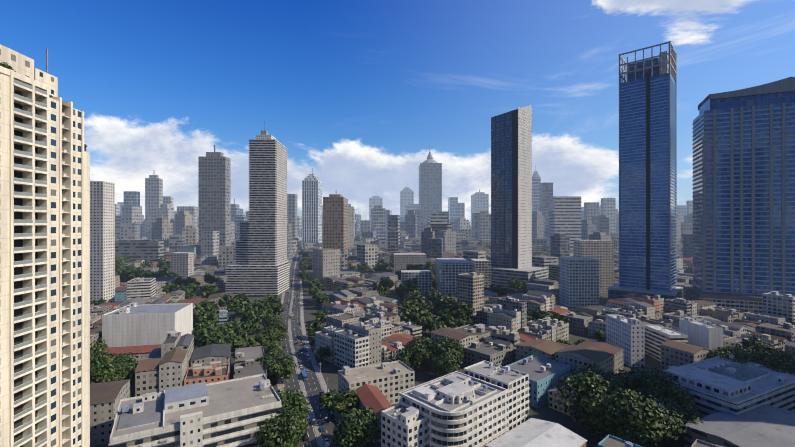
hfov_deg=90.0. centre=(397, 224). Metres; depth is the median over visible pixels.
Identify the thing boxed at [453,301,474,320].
tree
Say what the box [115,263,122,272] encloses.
tree
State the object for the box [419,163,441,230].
skyscraper
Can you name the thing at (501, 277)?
tower facade
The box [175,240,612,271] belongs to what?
block roofs
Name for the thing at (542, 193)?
skyline facades
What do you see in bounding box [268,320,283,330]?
tree
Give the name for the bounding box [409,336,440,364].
tree
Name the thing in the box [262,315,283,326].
tree
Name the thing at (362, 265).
tree
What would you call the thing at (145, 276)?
tree
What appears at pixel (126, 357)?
tree
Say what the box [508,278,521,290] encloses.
tree
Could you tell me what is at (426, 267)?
tree
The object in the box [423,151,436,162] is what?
tower dome walls
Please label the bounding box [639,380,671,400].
tree
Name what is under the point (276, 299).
tree
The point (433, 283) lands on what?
tree
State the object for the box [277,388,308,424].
tree
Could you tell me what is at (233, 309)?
tree
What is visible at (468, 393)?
curved roofs
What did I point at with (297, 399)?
tree
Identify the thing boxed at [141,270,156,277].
tree
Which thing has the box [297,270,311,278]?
tree
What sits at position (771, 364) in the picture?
tree
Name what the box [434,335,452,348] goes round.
tree
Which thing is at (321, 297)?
tree
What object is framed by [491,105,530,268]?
tower
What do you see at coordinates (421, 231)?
tall city roofs
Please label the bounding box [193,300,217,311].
tree
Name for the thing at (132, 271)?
tree
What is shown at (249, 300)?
tree
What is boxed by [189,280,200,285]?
tree
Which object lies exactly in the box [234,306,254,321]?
tree
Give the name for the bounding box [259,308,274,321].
tree
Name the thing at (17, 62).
condo facade
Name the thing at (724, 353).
tree
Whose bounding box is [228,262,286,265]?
tower roof
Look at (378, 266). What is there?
tree
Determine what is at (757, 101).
tower
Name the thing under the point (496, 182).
windows
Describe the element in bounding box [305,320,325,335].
tree
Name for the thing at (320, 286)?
tree
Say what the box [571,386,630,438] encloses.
tree
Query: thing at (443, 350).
tree
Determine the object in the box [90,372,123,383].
tree
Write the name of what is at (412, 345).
tree
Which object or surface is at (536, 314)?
tree
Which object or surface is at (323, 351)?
tree
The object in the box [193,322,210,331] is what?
tree
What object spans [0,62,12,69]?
tree
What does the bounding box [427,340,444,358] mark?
tree
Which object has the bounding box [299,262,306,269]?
tree
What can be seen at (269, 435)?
tree
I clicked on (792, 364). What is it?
tree
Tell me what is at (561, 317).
tree
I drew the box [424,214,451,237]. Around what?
tower facades
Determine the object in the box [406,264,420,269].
tree
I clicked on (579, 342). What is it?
tree
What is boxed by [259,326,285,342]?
tree
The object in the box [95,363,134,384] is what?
tree
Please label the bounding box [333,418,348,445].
tree
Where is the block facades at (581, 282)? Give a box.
[115,240,613,311]
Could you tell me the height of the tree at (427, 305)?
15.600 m
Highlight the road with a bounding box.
[278,239,342,446]
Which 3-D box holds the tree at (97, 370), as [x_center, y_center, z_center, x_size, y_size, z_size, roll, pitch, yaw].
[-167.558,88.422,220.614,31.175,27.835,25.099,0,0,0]
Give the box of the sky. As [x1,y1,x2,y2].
[0,0,794,224]
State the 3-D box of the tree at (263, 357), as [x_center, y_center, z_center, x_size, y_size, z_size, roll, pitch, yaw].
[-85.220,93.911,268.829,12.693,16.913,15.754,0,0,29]
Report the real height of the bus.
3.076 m
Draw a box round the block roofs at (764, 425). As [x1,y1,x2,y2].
[104,302,794,446]
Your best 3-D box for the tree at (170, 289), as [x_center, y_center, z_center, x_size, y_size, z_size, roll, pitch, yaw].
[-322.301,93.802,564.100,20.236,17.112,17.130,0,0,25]
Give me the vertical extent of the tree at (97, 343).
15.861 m
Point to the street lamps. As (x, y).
(297, 362)
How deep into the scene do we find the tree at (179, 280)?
633.06 m
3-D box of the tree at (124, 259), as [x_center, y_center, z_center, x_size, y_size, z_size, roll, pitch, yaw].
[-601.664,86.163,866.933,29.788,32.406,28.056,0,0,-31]
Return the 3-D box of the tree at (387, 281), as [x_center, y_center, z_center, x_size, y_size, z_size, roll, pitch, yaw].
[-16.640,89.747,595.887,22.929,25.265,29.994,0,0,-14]
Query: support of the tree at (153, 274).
on the ground
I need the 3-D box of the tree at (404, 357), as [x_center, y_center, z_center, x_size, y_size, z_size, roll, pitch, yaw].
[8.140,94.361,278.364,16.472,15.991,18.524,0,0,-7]
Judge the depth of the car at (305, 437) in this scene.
188.25 m
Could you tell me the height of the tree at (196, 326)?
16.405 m
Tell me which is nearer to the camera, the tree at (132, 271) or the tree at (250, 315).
the tree at (250, 315)
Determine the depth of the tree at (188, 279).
651.58 m
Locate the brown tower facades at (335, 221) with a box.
[323,194,347,256]
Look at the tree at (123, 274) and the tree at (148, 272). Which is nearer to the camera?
the tree at (123, 274)
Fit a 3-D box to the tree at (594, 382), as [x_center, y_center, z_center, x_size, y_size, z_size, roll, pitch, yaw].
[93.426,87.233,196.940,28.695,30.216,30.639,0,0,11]
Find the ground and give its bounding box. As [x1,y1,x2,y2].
[90,250,683,446]
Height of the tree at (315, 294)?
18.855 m
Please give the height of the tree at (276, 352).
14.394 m
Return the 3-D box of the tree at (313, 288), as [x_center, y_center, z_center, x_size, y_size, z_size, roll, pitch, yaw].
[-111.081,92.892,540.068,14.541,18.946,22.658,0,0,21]
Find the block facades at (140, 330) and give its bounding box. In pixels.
[102,303,794,446]
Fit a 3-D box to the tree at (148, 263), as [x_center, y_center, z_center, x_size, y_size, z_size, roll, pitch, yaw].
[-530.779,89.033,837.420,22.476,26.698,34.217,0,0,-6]
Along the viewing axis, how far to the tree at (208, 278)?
639.54 m
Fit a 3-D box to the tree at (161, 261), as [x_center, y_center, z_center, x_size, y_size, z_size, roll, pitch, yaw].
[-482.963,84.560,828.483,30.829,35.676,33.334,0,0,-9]
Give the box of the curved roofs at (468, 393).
[456,375,474,396]
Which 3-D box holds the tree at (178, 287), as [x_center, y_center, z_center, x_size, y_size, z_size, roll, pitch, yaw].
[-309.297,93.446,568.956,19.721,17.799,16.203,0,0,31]
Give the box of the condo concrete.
[0,49,83,446]
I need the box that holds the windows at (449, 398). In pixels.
[403,378,503,446]
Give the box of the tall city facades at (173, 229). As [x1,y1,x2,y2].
[115,202,794,324]
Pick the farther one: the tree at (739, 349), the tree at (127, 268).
the tree at (127, 268)
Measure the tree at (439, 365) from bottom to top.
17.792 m
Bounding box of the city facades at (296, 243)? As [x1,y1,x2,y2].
[115,225,682,250]
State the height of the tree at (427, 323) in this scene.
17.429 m
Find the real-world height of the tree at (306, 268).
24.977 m
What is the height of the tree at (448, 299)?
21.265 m
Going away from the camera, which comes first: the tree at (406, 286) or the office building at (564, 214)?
the tree at (406, 286)
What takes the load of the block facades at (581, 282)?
on the ground
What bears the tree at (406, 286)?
on the ground
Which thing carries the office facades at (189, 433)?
on the ground
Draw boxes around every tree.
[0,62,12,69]
[90,346,117,366]
[90,358,126,382]
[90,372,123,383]
[91,299,106,304]
[95,338,108,349]
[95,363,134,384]
[108,359,135,378]
[109,352,138,373]
[115,257,129,262]
[115,258,124,266]
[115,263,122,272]
[115,269,128,279]
[121,264,135,271]
[125,267,143,279]
[135,274,151,277]
[140,261,152,267]
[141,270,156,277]
[150,272,164,278]
[156,257,170,267]
[158,267,170,274]
[161,281,175,290]
[163,285,177,293]
[165,271,178,276]
[174,276,186,284]
[175,284,184,289]
[181,283,199,292]
[182,276,195,284]
[185,288,196,298]
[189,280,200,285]
[192,324,218,346]
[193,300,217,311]
[193,310,209,323]
[193,318,207,330]
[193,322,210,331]
[194,313,218,326]
[201,284,217,297]
[202,330,233,345]
[204,273,215,282]
[204,306,218,313]
[210,277,222,286]
[215,321,233,332]
[215,334,241,348]
[217,293,232,308]
[223,298,247,315]
[228,330,248,348]
[230,305,244,317]
[230,324,246,336]
[231,320,251,335]
[233,293,252,308]
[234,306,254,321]
[241,307,264,323]
[246,333,267,346]
[247,320,259,332]
[253,299,269,311]
[254,407,307,446]
[257,352,281,361]
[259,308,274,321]
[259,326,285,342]
[260,294,281,307]
[261,400,309,445]
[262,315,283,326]
[262,330,276,343]
[262,341,273,353]
[262,357,287,378]
[264,354,296,382]
[265,302,284,315]
[266,341,282,353]
[266,349,285,358]
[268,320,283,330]
[270,321,287,337]
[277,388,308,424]
[279,390,311,415]
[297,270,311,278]
[298,258,308,265]
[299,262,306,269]
[301,264,311,270]
[302,278,308,288]
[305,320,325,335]
[307,278,320,286]
[309,282,325,290]
[309,286,321,295]
[309,338,314,347]
[312,291,320,305]
[314,309,330,322]
[315,313,326,325]
[315,347,333,362]
[316,293,328,303]
[318,388,359,415]
[333,410,379,446]
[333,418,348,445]
[347,406,380,441]
[357,262,369,270]
[373,263,387,270]
[373,281,389,297]
[380,276,393,287]
[388,259,393,267]
[394,269,401,279]
[394,285,404,299]
[397,348,420,367]
[398,278,420,293]
[398,304,429,324]
[401,300,418,309]
[403,292,425,304]
[403,339,428,367]
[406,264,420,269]
[409,288,421,295]
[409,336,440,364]
[411,264,424,269]
[418,264,431,270]
[419,316,432,332]
[420,301,433,312]
[421,319,437,330]
[425,290,443,302]
[426,260,435,272]
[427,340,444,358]
[429,314,458,331]
[429,351,460,374]
[431,273,435,280]
[431,279,435,287]
[431,322,446,330]
[432,299,449,315]
[433,345,462,371]
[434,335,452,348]
[437,294,455,308]
[437,308,457,321]
[440,338,463,361]
[448,304,460,316]
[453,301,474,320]
[455,314,472,326]
[485,285,502,295]
[495,285,509,295]
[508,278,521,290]
[513,278,527,290]
[527,310,546,320]
[537,313,553,320]
[553,313,569,322]
[554,368,620,431]
[555,339,570,344]
[568,362,622,387]
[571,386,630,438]
[573,339,584,344]
[576,378,622,404]
[593,329,605,342]
[596,388,670,446]
[612,368,646,390]
[627,364,677,394]
[632,387,665,399]
[633,398,686,443]
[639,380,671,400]
[643,394,703,436]
[646,382,697,414]
[703,347,730,359]
[711,351,726,357]
[719,351,760,363]
[720,346,734,354]
[723,343,755,356]
[738,334,778,352]
[742,349,772,362]
[755,346,794,366]
[755,355,794,374]
[777,358,794,368]
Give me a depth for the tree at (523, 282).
606.75 m
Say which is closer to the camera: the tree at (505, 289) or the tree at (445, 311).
the tree at (445, 311)
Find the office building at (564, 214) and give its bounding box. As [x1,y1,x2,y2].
[549,196,580,250]
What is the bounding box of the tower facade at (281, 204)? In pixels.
[227,135,288,296]
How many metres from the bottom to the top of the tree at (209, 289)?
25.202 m
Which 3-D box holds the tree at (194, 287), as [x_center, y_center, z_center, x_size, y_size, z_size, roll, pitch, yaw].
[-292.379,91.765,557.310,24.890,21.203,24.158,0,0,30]
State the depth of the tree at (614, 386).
201.89 m
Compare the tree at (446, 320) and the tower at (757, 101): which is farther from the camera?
the tower at (757, 101)
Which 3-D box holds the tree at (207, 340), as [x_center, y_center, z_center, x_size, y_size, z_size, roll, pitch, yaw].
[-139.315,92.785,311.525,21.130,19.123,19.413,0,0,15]
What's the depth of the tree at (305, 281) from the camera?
621.51 m
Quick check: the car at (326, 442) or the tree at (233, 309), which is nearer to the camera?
the car at (326, 442)
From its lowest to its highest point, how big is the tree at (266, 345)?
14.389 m
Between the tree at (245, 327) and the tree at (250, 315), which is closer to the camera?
the tree at (245, 327)
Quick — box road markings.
[279,257,336,446]
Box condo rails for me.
[14,80,46,446]
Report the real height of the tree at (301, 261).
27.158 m
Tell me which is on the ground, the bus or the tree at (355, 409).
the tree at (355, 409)
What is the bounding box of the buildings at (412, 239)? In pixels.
[115,232,682,247]
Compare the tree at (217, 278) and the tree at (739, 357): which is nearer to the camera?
the tree at (739, 357)
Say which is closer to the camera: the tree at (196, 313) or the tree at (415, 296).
the tree at (196, 313)
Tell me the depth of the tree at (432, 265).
839.62 m
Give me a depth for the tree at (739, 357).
245.32 m
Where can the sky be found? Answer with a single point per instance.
(359, 94)
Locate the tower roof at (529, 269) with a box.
[491,267,544,270]
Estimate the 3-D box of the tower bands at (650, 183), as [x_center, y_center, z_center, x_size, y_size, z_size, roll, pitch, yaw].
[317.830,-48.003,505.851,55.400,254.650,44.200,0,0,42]
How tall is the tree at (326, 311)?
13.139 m
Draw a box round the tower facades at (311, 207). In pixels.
[302,174,321,248]
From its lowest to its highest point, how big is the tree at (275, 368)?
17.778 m
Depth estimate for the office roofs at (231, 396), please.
177.62 m
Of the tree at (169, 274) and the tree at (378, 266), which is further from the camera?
the tree at (378, 266)
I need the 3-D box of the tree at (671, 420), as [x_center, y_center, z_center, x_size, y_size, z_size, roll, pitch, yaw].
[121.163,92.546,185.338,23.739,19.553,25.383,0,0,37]
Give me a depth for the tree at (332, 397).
206.35 m
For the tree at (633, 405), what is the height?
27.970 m
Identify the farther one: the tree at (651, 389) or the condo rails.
the tree at (651, 389)
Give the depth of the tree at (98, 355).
248.76 m
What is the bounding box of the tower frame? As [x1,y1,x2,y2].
[608,41,682,295]
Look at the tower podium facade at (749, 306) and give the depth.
428.60 m
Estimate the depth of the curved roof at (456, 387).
181.13 m
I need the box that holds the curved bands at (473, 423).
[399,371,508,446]
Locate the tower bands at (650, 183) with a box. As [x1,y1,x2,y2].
[620,77,675,290]
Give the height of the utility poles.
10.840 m
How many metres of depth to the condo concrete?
98.78 m
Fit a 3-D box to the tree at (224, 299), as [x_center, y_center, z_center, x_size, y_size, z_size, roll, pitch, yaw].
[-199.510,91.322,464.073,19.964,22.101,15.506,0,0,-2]
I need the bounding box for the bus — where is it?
[302,370,306,379]
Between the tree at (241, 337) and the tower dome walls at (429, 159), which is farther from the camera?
the tower dome walls at (429, 159)
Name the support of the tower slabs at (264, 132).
on the ground
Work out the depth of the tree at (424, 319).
374.40 m
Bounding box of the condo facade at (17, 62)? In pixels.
[0,44,89,446]
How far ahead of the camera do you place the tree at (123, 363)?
242.29 m
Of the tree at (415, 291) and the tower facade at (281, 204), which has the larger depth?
the tower facade at (281, 204)
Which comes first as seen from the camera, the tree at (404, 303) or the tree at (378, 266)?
the tree at (404, 303)
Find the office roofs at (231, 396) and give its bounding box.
[111,376,278,437]
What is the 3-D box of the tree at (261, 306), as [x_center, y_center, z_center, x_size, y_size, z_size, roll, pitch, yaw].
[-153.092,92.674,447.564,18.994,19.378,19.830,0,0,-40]
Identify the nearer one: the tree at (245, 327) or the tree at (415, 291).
the tree at (245, 327)
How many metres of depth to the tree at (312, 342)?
320.73 m
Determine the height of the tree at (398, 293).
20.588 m
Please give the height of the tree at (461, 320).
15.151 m
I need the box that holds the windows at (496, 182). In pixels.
[491,115,509,267]
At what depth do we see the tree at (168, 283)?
569.71 m
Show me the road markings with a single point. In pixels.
(310, 358)
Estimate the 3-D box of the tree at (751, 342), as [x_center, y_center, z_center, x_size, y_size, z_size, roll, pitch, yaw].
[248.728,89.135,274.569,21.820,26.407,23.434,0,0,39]
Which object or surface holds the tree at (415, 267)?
on the ground
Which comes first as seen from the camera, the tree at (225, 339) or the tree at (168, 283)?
the tree at (225, 339)
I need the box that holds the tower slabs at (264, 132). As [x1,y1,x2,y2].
[225,121,288,294]
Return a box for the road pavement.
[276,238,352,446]
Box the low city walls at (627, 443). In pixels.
[90,245,794,446]
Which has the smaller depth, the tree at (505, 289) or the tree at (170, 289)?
the tree at (505, 289)
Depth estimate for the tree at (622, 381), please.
220.52 m
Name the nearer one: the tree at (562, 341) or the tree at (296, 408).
the tree at (296, 408)
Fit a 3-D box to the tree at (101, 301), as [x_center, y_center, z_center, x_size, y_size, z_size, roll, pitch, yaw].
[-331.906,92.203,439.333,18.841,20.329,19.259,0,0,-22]
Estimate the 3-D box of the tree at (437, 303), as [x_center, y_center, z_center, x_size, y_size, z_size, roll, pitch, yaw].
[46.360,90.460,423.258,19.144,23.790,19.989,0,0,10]
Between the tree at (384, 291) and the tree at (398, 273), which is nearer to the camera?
the tree at (384, 291)
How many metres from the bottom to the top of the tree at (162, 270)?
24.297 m
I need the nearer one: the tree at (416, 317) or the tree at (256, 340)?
the tree at (256, 340)
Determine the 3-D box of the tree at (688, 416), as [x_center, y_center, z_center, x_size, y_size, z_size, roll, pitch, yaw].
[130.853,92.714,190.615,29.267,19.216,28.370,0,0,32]
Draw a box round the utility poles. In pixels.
[276,297,337,416]
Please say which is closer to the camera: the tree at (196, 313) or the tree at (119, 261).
the tree at (196, 313)
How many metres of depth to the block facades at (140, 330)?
226.36 m
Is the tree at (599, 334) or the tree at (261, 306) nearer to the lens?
the tree at (599, 334)
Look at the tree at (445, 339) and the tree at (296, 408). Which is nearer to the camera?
the tree at (296, 408)
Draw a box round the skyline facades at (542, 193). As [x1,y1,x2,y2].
[115,171,692,239]
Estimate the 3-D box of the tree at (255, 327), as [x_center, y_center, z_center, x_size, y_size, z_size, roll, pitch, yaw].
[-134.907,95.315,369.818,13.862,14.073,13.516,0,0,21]
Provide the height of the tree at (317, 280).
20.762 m
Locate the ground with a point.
(424, 374)
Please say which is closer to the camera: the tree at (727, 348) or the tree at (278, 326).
the tree at (727, 348)
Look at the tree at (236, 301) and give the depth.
443.48 m
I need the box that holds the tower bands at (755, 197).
[716,106,794,294]
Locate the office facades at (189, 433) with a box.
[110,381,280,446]
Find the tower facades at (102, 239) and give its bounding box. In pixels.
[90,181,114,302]
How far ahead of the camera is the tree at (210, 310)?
417.95 m
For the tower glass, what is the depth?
490.84 m
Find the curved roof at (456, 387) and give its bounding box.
[404,373,502,411]
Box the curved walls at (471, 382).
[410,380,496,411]
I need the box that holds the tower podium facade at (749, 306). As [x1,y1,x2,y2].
[684,289,761,313]
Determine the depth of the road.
273.36 m
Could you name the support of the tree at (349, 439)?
on the ground
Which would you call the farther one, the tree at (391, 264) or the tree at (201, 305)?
the tree at (391, 264)
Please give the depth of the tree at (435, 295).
499.71 m
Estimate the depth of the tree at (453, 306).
414.42 m
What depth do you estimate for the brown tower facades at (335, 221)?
1098.31 m
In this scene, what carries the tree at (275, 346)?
on the ground
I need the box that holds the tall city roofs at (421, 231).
[184,227,794,296]
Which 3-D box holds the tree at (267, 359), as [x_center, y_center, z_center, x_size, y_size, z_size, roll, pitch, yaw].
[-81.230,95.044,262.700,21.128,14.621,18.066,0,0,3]
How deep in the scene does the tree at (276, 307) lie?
426.12 m
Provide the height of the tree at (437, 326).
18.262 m
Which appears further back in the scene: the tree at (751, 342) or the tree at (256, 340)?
the tree at (256, 340)
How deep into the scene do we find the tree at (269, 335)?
317.36 m
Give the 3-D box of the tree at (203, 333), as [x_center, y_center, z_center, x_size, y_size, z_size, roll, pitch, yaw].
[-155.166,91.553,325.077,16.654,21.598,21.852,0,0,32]
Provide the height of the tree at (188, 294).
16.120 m
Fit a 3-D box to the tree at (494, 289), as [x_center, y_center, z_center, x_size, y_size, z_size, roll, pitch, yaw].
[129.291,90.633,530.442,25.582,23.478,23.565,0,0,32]
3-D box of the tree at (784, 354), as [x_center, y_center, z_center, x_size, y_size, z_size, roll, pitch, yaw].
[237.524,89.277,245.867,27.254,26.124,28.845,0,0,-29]
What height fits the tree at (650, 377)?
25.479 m
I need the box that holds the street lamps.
[288,296,319,420]
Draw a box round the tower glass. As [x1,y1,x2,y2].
[608,58,682,300]
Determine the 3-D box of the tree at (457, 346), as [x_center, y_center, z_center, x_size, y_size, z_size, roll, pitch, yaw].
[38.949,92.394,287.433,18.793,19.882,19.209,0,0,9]
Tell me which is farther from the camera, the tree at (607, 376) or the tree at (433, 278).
the tree at (433, 278)
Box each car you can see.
[303,434,308,440]
[324,438,329,446]
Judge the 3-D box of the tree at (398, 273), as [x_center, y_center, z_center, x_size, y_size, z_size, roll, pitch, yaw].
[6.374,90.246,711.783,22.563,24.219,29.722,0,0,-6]
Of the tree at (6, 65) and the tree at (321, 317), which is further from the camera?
the tree at (321, 317)
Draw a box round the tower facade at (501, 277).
[491,107,547,289]
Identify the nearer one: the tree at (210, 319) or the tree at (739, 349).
the tree at (739, 349)
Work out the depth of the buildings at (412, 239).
1683.03 m
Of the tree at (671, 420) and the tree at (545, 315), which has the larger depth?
the tree at (545, 315)
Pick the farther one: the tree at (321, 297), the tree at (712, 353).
the tree at (321, 297)
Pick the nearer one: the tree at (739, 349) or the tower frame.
the tree at (739, 349)
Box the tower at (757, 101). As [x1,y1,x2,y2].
[683,77,794,300]
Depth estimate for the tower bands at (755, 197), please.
431.88 m
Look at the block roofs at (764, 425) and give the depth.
191.95 m
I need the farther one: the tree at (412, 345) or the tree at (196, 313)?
the tree at (196, 313)
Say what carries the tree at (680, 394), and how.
on the ground
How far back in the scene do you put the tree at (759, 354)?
246.12 m
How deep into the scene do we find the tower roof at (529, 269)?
656.98 m
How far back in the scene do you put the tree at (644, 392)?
205.30 m
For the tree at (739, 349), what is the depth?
267.90 m

